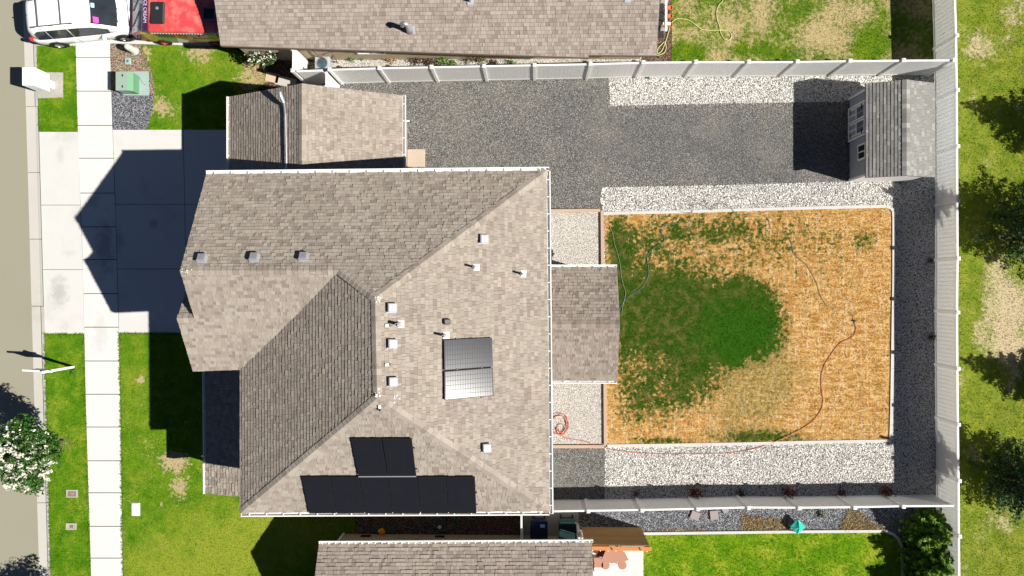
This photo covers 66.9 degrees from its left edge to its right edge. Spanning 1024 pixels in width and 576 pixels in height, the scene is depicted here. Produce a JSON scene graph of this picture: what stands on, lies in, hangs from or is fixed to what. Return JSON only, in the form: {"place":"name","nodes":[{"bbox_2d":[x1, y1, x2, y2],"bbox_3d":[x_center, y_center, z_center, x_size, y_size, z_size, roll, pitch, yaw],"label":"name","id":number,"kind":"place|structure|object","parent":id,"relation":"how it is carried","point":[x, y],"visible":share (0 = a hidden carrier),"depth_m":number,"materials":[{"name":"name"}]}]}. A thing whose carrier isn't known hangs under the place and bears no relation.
{"place":"outdoors","nodes":[
{"label":"outdoors","id":0,"kind":"place"},
{"bbox_2d":[0,0,38,575],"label":"road","id":1,"kind":"structure","parent":0,"point":[19,554],"depth_m":35.76,"materials":[{"name":"beige asphalt"}]},
{"bbox_2d":[23,0,50,575],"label":"kerb","id":2,"kind":"structure","parent":1,"relation":"on","point":[34,195],"depth_m":35.71,"materials":[{"name":"concrete"}]},
{"bbox_2d":[37,46,78,131],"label":"verge grass","id":3,"kind":"structure","parent":0,"point":[66,94],"depth_m":35.58,"materials":[{"name":"green plant"}]},
{"bbox_2d":[22,67,62,97],"bbox_3d":[-21.209,-9.300,34.911,1.218,1.780,1.194,0,90,2],"label":"mailbox cluster","id":4,"kind":"object","parent":3,"relation":"on","point":[37,80],"visible":1,"depth_m":34.90,"materials":[{"name":"metal"}]},
{"bbox_2d":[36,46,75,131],"bbox_3d":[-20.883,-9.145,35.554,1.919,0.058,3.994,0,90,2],"label":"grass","id":5,"kind":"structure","parent":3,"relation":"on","point":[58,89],"depth_m":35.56,"materials":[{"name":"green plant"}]},
{"bbox_2d":[73,47,77,128],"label":"grass","id":6,"kind":"structure","parent":3,"relation":"on","point":[75,87],"depth_m":35.54,"materials":[{"name":"green plant"}]},
{"bbox_2d":[44,334,90,575],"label":"verge grass","id":7,"kind":"structure","parent":0,"point":[78,390],"depth_m":35.57,"materials":[{"name":"green plant"}]},
{"bbox_2d":[0,412,64,496],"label":"flowering tree","id":8,"kind":"object","parent":7,"relation":"on","point":[38,453],"visible":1,"depth_m":32.33,"materials":[{"name":"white plant"}]},
{"bbox_2d":[42,336,52,575],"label":"grass","id":9,"kind":"structure","parent":7,"relation":"on","point":[44,349],"depth_m":35.57,"materials":[{"name":"green plant"}]},
{"bbox_2d":[22,366,74,373],"bbox_3d":[-20.530,3.606,34.422,1.302,2.320,0.123,1,90,2],"label":"sign post","id":10,"kind":"object","parent":7,"relation":"on","point":[42,371],"visible":1,"depth_m":33.94,"materials":[{"name":"metal"}]},
{"bbox_2d":[42,332,83,336],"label":"grass","id":11,"kind":"structure","parent":7,"relation":"on","point":[54,334],"depth_m":35.55,"materials":[{"name":"green plant"}]},
{"bbox_2d":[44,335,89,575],"bbox_3d":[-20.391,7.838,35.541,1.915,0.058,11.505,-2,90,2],"label":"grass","id":12,"kind":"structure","parent":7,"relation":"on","point":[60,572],"depth_m":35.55,"materials":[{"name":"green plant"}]},
{"bbox_2d":[66,523,76,529],"bbox_3d":[-20.194,10.918,35.548,0.480,0.080,0.300,0,90,2],"label":"meter box","id":13,"kind":"object","parent":7,"relation":"on","point":[70,526],"visible":1,"depth_m":35.51,"materials":[{"name":"concrete"}]},
{"bbox_2d":[66,489,77,497],"bbox_3d":[-20.158,9.415,35.547,0.520,0.080,0.360,0,90,2],"label":"meter box","id":14,"kind":"object","parent":7,"relation":"on","point":[72,493],"visible":1,"depth_m":35.52,"materials":[{"name":"concrete"}]},
{"bbox_2d":[82,338,90,575],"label":"grass","id":15,"kind":"structure","parent":7,"relation":"on","point":[86,453],"depth_m":35.52,"materials":[{"name":"green plant"}]},
{"bbox_2d":[76,40,122,575],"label":"sidewalk","id":16,"kind":"structure","parent":0,"point":[97,182],"depth_m":35.54,"materials":[{"name":"concrete"}]},
{"bbox_2d":[39,130,225,333],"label":"driveway","id":17,"kind":"structure","parent":0,"point":[159,177],"depth_m":35.49,"materials":[{"name":"concrete"}]},
{"bbox_2d":[110,44,154,94],"bbox_3d":[-17.357,-9.204,35.620,2.089,0.250,3.914,0,90,2],"label":"mulch bed","id":18,"kind":"object","parent":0,"point":[119,53],"visible":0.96,"depth_m":35.50,"materials":[{"name":"beige gravel"}]},
{"bbox_2d":[124,43,138,54],"bbox_3d":[-17.253,-10.835,35.087,0.380,0.850,0.380,0,90,2],"label":"utility pedestal","id":19,"kind":"object","parent":18,"relation":"on","point":[133,50],"visible":1,"depth_m":35.05,"materials":[{"name":"white plastic"}]},
{"bbox_2d":[116,71,148,95],"bbox_3d":[-17.188,-9.336,35.117,1.173,0.945,1.110,0,90,2],"label":"transformer cabinet","id":20,"kind":"object","parent":18,"relation":"on","point":[134,83],"visible":1,"depth_m":35.05,"materials":[{"name":"metal"}]},
{"bbox_2d":[112,91,153,129],"bbox_3d":[-17.335,-8.130,35.538,1.998,0.100,1.768,0,90,2],"label":"gravel bed","id":21,"kind":"object","parent":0,"point":[130,110],"visible":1,"depth_m":35.49,"materials":[{"name":"grey gravel"}]},
{"bbox_2d":[37,38,228,47],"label":"neighbour driveway","id":22,"kind":"structure","parent":0,"point":[136,41],"depth_m":35.48,"materials":[{"name":"concrete"}]},
{"bbox_2d":[25,0,134,47],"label":"parked van","id":23,"kind":"object","parent":22,"relation":"on","point":[59,23],"visible":0.95,"depth_m":34.05,"materials":[{"name":"white paint"}]},
{"bbox_2d":[132,0,220,45],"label":"ice cream truck","id":24,"kind":"object","parent":22,"relation":"on","point":[165,22],"visible":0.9,"depth_m":33.39,"materials":[{"name":"red paint"}]},
{"bbox_2d":[141,45,265,129],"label":"front grass","id":25,"kind":"structure","parent":0,"point":[213,73],"depth_m":35.40,"materials":[{"name":"green plant"}]},
{"bbox_2d":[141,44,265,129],"bbox_3d":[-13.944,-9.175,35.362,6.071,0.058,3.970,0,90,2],"label":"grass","id":26,"kind":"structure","parent":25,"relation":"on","point":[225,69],"depth_m":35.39,"materials":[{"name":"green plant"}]},
{"bbox_2d":[251,63,267,83],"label":"grass","id":27,"kind":"structure","parent":25,"relation":"on","point":[259,71],"depth_m":35.30,"materials":[{"name":"plant"}]},
{"bbox_2d":[119,333,352,575],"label":"front grass","id":28,"kind":"structure","parent":0,"point":[254,521],"depth_m":35.42,"materials":[{"name":"green plant"}]},
{"bbox_2d":[117,335,124,572],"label":"grass","id":29,"kind":"structure","parent":28,"relation":"on","point":[121,455],"depth_m":35.48,"materials":[{"name":"green plant"}]},
{"bbox_2d":[131,503,139,515],"bbox_3d":[-17.207,10.120,35.471,0.400,0.080,0.600,0,90,2],"label":"utility cover","id":30,"kind":"object","parent":28,"relation":"on","point":[135,509],"visible":1,"depth_m":35.43,"materials":[{"name":"white plastic"}]},
{"bbox_2d":[117,331,181,336],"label":"grass","id":31,"kind":"structure","parent":28,"relation":"on","point":[151,333],"depth_m":35.44,"materials":[{"name":"green plant"}]},
{"bbox_2d":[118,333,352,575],"bbox_3d":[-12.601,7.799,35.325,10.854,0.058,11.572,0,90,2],"label":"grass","id":32,"kind":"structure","parent":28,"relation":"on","point":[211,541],"depth_m":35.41,"materials":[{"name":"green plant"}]},
{"bbox_2d":[306,516,353,542],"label":"grass","id":33,"kind":"structure","parent":28,"relation":"on","point":[326,529],"depth_m":35.22,"materials":[{"name":"green plant"}]},
{"bbox_2d":[177,83,619,516],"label":"house","id":34,"kind":"structure","parent":28,"relation":"on","point":[370,323],"depth_m":27.61,"materials":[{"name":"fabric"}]},
{"bbox_2d":[315,533,592,575],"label":"house","id":35,"kind":"structure","parent":28,"relation":"on","point":[344,554],"depth_m":32.33,"materials":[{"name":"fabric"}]},
{"bbox_2d":[241,50,334,89],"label":"side path","id":36,"kind":"structure","parent":0,"point":[282,68],"depth_m":35.31,"materials":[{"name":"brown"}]},
{"bbox_2d":[244,50,277,69],"bbox_3d":[-11.053,-10.235,34.596,1.507,1.665,1.142,0,90,2],"label":"flowering shrub","id":37,"kind":"object","parent":36,"relation":"on","point":[263,59],"visible":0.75,"depth_m":34.09,"materials":[{"name":"white plant"}]},
{"bbox_2d":[265,72,279,82],"bbox_3d":[-10.910,-9.569,35.296,0.620,0.060,0.420,13,90,2],"label":"paver","id":38,"kind":"object","parent":36,"relation":"on","point":[270,77],"visible":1,"depth_m":35.27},
{"bbox_2d":[274,75,296,86],"bbox_3d":[-10.299,-9.378,35.279,0.950,0.060,0.420,13,90,2],"label":"paver","id":39,"kind":"object","parent":36,"relation":"on","point":[284,81],"visible":0.82,"depth_m":35.25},
{"bbox_2d":[291,50,308,83],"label":"fence gate","id":40,"kind":"structure","parent":36,"relation":"on","point":[300,61],"depth_m":33.78,"materials":[{"name":"plastic"}]},
{"bbox_2d":[308,56,332,73],"bbox_3d":[-8.696,-10.006,34.879,1.140,0.770,0.640,0,90,2],"label":"air conditioner","id":41,"kind":"object","parent":36,"relation":"on","point":[320,63],"visible":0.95,"depth_m":34.54,"materials":[{"name":"metal"}]},
{"bbox_2d":[214,0,659,59],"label":"house","id":42,"kind":"structure","parent":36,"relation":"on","point":[482,29],"depth_m":32.07,"materials":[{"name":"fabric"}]},
{"bbox_2d":[356,52,385,53],"bbox_3d":[-6.192,-10.338,33.685,1.270,1.070,0.060,0,90,2],"label":"window","id":43,"kind":"structure","parent":42,"relation":"in","point":[356,52],"depth_m":34.08,"materials":[{"name":"white glass"}]},
{"bbox_2d":[387,526,395,532],"bbox_3d":[-5.479,10.944,35.145,0.400,0.070,0.280,0,90,2],"label":"valve box","id":44,"kind":"object","parent":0,"point":[391,529],"visible":1,"depth_m":35.11,"materials":[{"name":"green plastic"}]},
{"bbox_2d":[354,515,520,534],"bbox_3d":[-3.368,10.743,35.234,7.671,0.250,1.270,0,90,2],"label":"mulch bed","id":45,"kind":"object","parent":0,"point":[490,525],"visible":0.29,"depth_m":35.10,"materials":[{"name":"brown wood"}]},
{"bbox_2d":[394,516,459,533],"bbox_3d":[-3.850,10.608,35.070,2.988,0.066,0.996,0,90,2],"label":"garden hose","id":46,"kind":"object","parent":45,"relation":"on","point":[434,522],"visible":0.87,"depth_m":35.05,"materials":[{"name":"rubber"}]},
{"bbox_2d":[333,57,640,68],"bbox_3d":[-1.194,-10.610,35.091,13.988,0.100,2.153,0,90,2],"label":"side rock bed","id":47,"kind":"object","parent":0,"point":[369,63],"visible":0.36,"depth_m":35.07,"materials":[{"name":"gravel"}]},
{"bbox_2d":[435,57,447,65],"bbox_3d":[-3.142,-10.228,34.890,0.519,0.475,0.661,-42,89,1],"label":"shrub","id":48,"kind":"object","parent":47,"relation":"on","point":[442,58],"visible":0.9,"depth_m":34.84,"materials":[{"name":"green plant"}]},
{"bbox_2d":[523,499,578,535],"bbox_3d":[1.710,10.501,35.085,2.582,0.250,1.983,0,90,2],"label":"bin pad","id":49,"kind":"object","parent":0,"point":[553,519],"visible":0.36,"depth_m":34.96,"materials":[{"name":"concrete"}]},
{"bbox_2d":[530,515,547,538],"bbox_3d":[1.190,10.570,34.438,0.760,1.080,0.870,0,90,2],"label":"wheeled bin","id":50,"kind":"object","parent":49,"relation":"on","point":[538,527],"visible":0.88,"depth_m":33.93,"materials":[{"name":"blue plastic"}]},
{"bbox_2d":[559,514,575,538],"bbox_3d":[2.442,10.559,34.404,0.760,1.080,0.870,0,90,2],"label":"wheeled bin","id":51,"kind":"object","parent":49,"relation":"on","point":[567,527],"visible":1,"depth_m":33.89,"materials":[{"name":"green plastic"}]},
{"bbox_2d":[296,78,849,210],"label":"grey gravel yard","id":52,"kind":"structure","parent":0,"point":[588,131],"depth_m":34.90,"materials":[{"name":"grey gravel"}]},
{"bbox_2d":[296,69,324,84],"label":"fence gate","id":53,"kind":"structure","parent":52,"relation":"on","point":[314,77],"depth_m":33.87,"materials":[{"name":"plastic"}]},
{"bbox_2d":[324,72,339,87],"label":"fence gate","id":54,"kind":"structure","parent":52,"relation":"on","point":[330,81],"depth_m":33.55,"materials":[{"name":"plastic"}]},
{"bbox_2d":[407,149,424,166],"bbox_3d":[-4.337,-5.879,35.114,0.800,0.080,0.800,0,90,2],"label":"concrete pad","id":55,"kind":"object","parent":52,"relation":"on","point":[415,157],"visible":1,"depth_m":35.07,"materials":[{"name":"beige concrete"}]},
{"bbox_2d":[551,209,599,212],"bbox_3d":[2.772,-3.475,34.867,2.366,0.120,0.140,0,90,2],"label":"timber border","id":56,"kind":"object","parent":52,"relation":"on","point":[572,210],"visible":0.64,"depth_m":34.81,"materials":[{"name":"beige wood"}]},
{"bbox_2d":[327,58,956,84],"bbox_3d":[5.341,-9.429,33.690,26.290,2.350,0.259,0,90,2],"label":"vinyl fence","id":57,"kind":"object","parent":52,"relation":"on","point":[642,68],"visible":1,"depth_m":33.57,"materials":[{"name":"white plastic"}]},
{"bbox_2d":[608,100,849,108],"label":"gravel","id":58,"kind":"structure","parent":52,"relation":"on","point":[726,103],"depth_m":34.71,"materials":[{"name":"grey gravel"}]},
{"bbox_2d":[848,79,934,181],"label":"garden shed","id":59,"kind":"structure","parent":52,"relation":"on","point":[891,131],"depth_m":32.13,"materials":[{"name":"wood"}]},
{"bbox_2d":[848,117,864,139],"bbox_3d":[14.939,-6.903,33.649,0.080,1.720,0.629,0,90,2],"label":"door","id":60,"kind":"structure","parent":59,"relation":"in","point":[857,128],"depth_m":33.61,"materials":[{"name":"grey wood"}]},
{"bbox_2d":[848,102,864,124],"bbox_3d":[14.939,-7.553,33.649,0.080,1.720,0.629,0,90,2],"label":"door","id":61,"kind":"structure","parent":59,"relation":"in","point":[857,113],"depth_m":33.61,"materials":[{"name":"grey wood"}]},
{"bbox_2d":[857,142,864,160],"bbox_3d":[14.950,-5.825,33.148,0.060,0.790,0.690,0,90,2],"label":"window","id":62,"kind":"structure","parent":59,"relation":"in","point":[861,147],"depth_m":33.19,"materials":[{"name":"white glass"}]},
{"bbox_2d":[548,380,603,444],"bbox_3d":[2.549,4.211,35.048,3.245,0.250,5.774,0,90,2],"label":"fine gravel bed","id":63,"kind":"object","parent":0,"point":[569,389],"visible":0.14,"depth_m":34.91,"materials":[{"name":"beige gravel"}]},
{"bbox_2d":[553,324,855,453],"bbox_3d":[9.048,5.605,34.684,14.302,0.110,4.091,-17,90,2],"label":"garden hose","id":64,"kind":"object","parent":63,"relation":"on","point":[563,432],"visible":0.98,"depth_m":34.73,"materials":[{"name":"red rubber"}]},
{"bbox_2d":[551,212,600,267],"bbox_3d":[2.491,-1.304,35.049,3.130,0.250,4.339,0,90,2],"label":"fine gravel bed","id":65,"kind":"object","parent":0,"point":[581,227],"visible":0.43,"depth_m":34.91,"materials":[{"name":"beige gravel"}]},
{"bbox_2d":[600,210,603,264],"bbox_3d":[4.058,-2.207,34.831,0.140,0.120,2.552,-1,90,2],"label":"timber border","id":66,"kind":"object","parent":65,"relation":"on","point":[602,235],"visible":0.79,"depth_m":34.77,"materials":[{"name":"brown wood"}]},
{"bbox_2d":[553,448,604,498],"bbox_3d":[2.445,8.337,35.059,3.500,0.250,2.375,0,90,2],"label":"grey gravel corner","id":67,"kind":"object","parent":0,"point":[578,480],"visible":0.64,"depth_m":34.92,"materials":[{"name":"grey gravel"}]},
{"bbox_2d":[553,445,603,447],"bbox_3d":[2.956,7.122,34.861,2.366,0.120,0.140,0,90,2],"label":"timber border","id":68,"kind":"object","parent":67,"relation":"on","point":[578,446],"visible":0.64,"depth_m":34.80,"materials":[{"name":"brown wood"}]},
{"bbox_2d":[581,537,643,575],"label":"patio","id":69,"kind":"structure","parent":0,"point":[635,564],"depth_m":34.86,"materials":[{"name":"concrete"}]},
{"bbox_2d":[592,554,602,571],"bbox_3d":[3.815,12.200,34.412,0.473,0.991,0.470,0,90,2],"label":"metal chair","id":70,"kind":"object","parent":69,"relation":"on","point":[597,562],"visible":0.91,"depth_m":34.44,"materials":[{"name":"metal"}]},
{"bbox_2d":[602,551,627,562],"bbox_3d":[4.546,11.815,34.517,1.202,0.740,0.579,0,90,2],"label":"patio table","id":71,"kind":"object","parent":69,"relation":"on","point":[614,556],"visible":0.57,"depth_m":34.15,"materials":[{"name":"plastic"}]},
{"bbox_2d":[618,561,626,569],"bbox_3d":[4.902,12.302,34.645,0.390,0.466,0.390,0,90,2],"label":"stool","id":72,"kind":"object","parent":69,"relation":"on","point":[622,565],"visible":0.88,"depth_m":34.41,"materials":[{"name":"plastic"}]},
{"bbox_2d":[641,0,671,61],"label":"mulch strip","id":73,"kind":"object","parent":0,"point":[666,56],"visible":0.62,"depth_m":34.82,"materials":[{"name":"brown wood"}]},
{"bbox_2d":[658,0,670,37],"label":"planter rail","id":74,"kind":"object","parent":73,"relation":"on","point":[663,27],"visible":0.87,"depth_m":34.73,"materials":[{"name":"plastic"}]},
{"bbox_2d":[605,208,891,443],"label":"back lawn","id":75,"kind":"structure","parent":0,"point":[750,265],"depth_m":34.70,"materials":[{"name":"orange plant"}]},
{"bbox_2d":[619,222,678,309],"bbox_3d":[6.067,-0.983,34.795,0.599,0.023,4.880,29,91,1],"label":"garden hose","id":76,"kind":"object","parent":75,"relation":"on","point":[647,263],"visible":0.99,"depth_m":34.78,"materials":[{"name":"green rubber"}]},
{"bbox_2d":[604,205,895,446],"bbox_3d":[10.582,1.731,34.838,12.945,0.365,10.860,0,90,2],"label":"lawn edging","id":77,"kind":"object","parent":75,"relation":"on","point":[890,439],"visible":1,"depth_m":34.57,"materials":[{"name":"concrete"}]},
{"bbox_2d":[684,203,853,321],"bbox_3d":[11.878,-1.720,34.605,9.096,0.084,1.868,33,91,1],"label":"garden hose","id":78,"kind":"object","parent":75,"relation":"on","point":[777,231],"visible":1,"depth_m":34.62,"materials":[{"name":"brown rubber"}]},
{"bbox_2d":[579,498,935,544],"bbox_3d":[11.174,11.332,34.829,16.353,0.250,4.117,0,90,2],"label":"blue gravel bed","id":79,"kind":"object","parent":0,"point":[725,522],"visible":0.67,"depth_m":34.73,"materials":[{"name":"gravel"}]},
{"bbox_2d":[582,527,651,551],"bbox_3d":[4.460,10.855,33.576,2.763,2.627,0.249,0,90,2],"label":"privacy screen","id":80,"kind":"object","parent":79,"relation":"on","point":[623,539],"visible":0.94,"depth_m":33.23,"materials":[{"name":"brown wood"}]},
{"bbox_2d":[689,510,700,520],"bbox_3d":[8.197,10.192,34.741,0.400,0.090,0.360,22,91,1],"label":"paver","id":81,"kind":"object","parent":79,"relation":"on","point":[694,515],"visible":0.98,"depth_m":34.70,"materials":[{"name":"stone"}]},
{"bbox_2d":[709,510,718,519],"bbox_3d":[9.039,10.162,34.718,0.360,0.090,0.400,-6,90,2],"label":"paver","id":82,"kind":"object","parent":79,"relation":"on","point":[713,514],"visible":1,"depth_m":34.67,"materials":[{"name":"stone"}]},
{"bbox_2d":[788,517,804,533],"bbox_3d":[12.645,10.559,34.388,0.482,0.550,0.502,44,91,1],"label":"garden cover","id":83,"kind":"object","parent":79,"relation":"on","point":[797,526],"visible":1,"depth_m":34.24,"materials":[{"name":"teal fabric"}]},
{"bbox_2d":[899,507,952,549],"bbox_3d":[18.267,10.629,33.398,2.188,2.420,2.300,40,91,1],"label":"cedar shrub","id":84,"kind":"object","parent":79,"relation":"on","point":[929,525],"visible":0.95,"depth_m":33.54,"materials":[{"name":"green plant"}]},
{"bbox_2d":[739,513,787,532],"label":"grass","id":85,"kind":"structure","parent":0,"point":[774,522],"depth_m":34.67,"materials":[{"name":"plant"}]},
{"bbox_2d":[600,123,935,498],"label":"white rock yard","id":86,"kind":"structure","parent":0,"point":[747,455],"depth_m":34.60,"materials":[{"name":"white gravel"}]},
{"bbox_2d":[603,384,606,444],"bbox_3d":[4.184,5.575,34.827,0.140,0.120,2.896,0,90,2],"label":"timber border","id":87,"kind":"object","parent":86,"relation":"on","point":[605,409],"visible":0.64,"depth_m":34.77,"materials":[{"name":"brown wood"}]},
{"bbox_2d":[689,485,700,498],"bbox_3d":[8.133,9.129,34.525,0.581,0.630,0.662,-34,89,1],"label":"shrub","id":88,"kind":"object","parent":86,"relation":"on","point":[694,491],"visible":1,"depth_m":34.45,"materials":[{"name":"red plant"}]},
{"bbox_2d":[607,180,883,189],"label":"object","id":89,"kind":"structure","parent":86,"relation":"on","point":[730,185],"depth_m":34.72,"materials":[{"name":"white stone"}]},
{"bbox_2d":[553,494,953,512],"bbox_3d":[9.980,9.368,33.811,17.453,1.850,0.211,-1,90,2],"label":"vinyl fence","id":90,"kind":"object","parent":86,"relation":"on","point":[749,503],"visible":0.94,"depth_m":33.71,"materials":[{"name":"white plastic"}]},
{"bbox_2d":[781,484,797,498],"bbox_3d":[12.291,9.036,34.350,0.700,0.782,0.717,0,90,2],"label":"shrub","id":91,"kind":"object","parent":86,"relation":"on","point":[788,494],"visible":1,"depth_m":34.30,"materials":[{"name":"red plant"}]},
{"bbox_2d":[879,484,895,496],"bbox_3d":[16.554,9.001,34.253,0.504,0.704,0.657,-43,89,1],"label":"shrub","id":92,"kind":"object","parent":86,"relation":"on","point":[885,490],"visible":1,"depth_m":34.18,"materials":[{"name":"red plant"}]},
{"bbox_2d":[932,0,961,575],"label":"vinyl fence","id":93,"kind":"object","parent":86,"relation":"on","point":[946,261],"visible":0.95,"depth_m":33.42,"materials":[{"name":"white plastic"}]},
{"bbox_2d":[609,73,933,105],"bbox_3d":[11.847,-8.837,34.819,14.990,0.300,1.456,0,90,2],"label":"white rock strip","id":94,"kind":"object","parent":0,"point":[716,97],"visible":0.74,"depth_m":34.72,"materials":[{"name":"white gravel"}]},
{"bbox_2d":[643,533,900,575],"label":"neighbour lawn","id":95,"kind":"structure","parent":0,"point":[750,538],"depth_m":34.68,"materials":[{"name":"green plant"}]},
{"bbox_2d":[643,529,904,575],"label":"lawn edging","id":96,"kind":"object","parent":95,"relation":"on","point":[774,532],"visible":0.97,"depth_m":34.61,"materials":[{"name":"concrete"}]},
{"bbox_2d":[672,0,933,60],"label":"neighbour lawn","id":97,"kind":"structure","parent":0,"point":[782,7],"depth_m":34.64,"materials":[{"name":"green plant"}]},
{"bbox_2d":[657,0,731,54],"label":"garden hose","id":98,"kind":"object","parent":97,"relation":"on","point":[698,27],"visible":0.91,"depth_m":34.72,"materials":[{"name":"rubber"}]},
{"bbox_2d":[840,510,887,531],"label":"grass","id":99,"kind":"structure","parent":0,"point":[844,524],"depth_m":34.55,"materials":[{"name":"plant"}]},
{"bbox_2d":[903,532,920,575],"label":"side bed","id":100,"kind":"object","parent":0,"point":[905,546],"visible":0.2,"depth_m":34.52,"materials":[{"name":"grey stone"}]},
{"bbox_2d":[895,535,954,575],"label":"cedar shrub","id":101,"kind":"object","parent":100,"relation":"on","point":[933,561],"visible":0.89,"depth_m":33.45,"materials":[{"name":"green plant"}]},
{"bbox_2d":[956,0,1023,575],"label":"open field","id":102,"kind":"structure","parent":0,"point":[977,543],"depth_m":34.43,"materials":[{"name":"green plant"}]},
{"bbox_2d":[966,433,1023,525],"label":"spruce tree","id":103,"kind":"object","parent":102,"relation":"on","point":[1009,493],"visible":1,"depth_m":33.02,"materials":[{"name":"green plant"}]},
{"bbox_2d":[971,182,1023,267],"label":"spruce tree","id":104,"kind":"object","parent":102,"relation":"on","point":[1018,224],"visible":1,"depth_m":33.32,"materials":[{"name":"green plant"}]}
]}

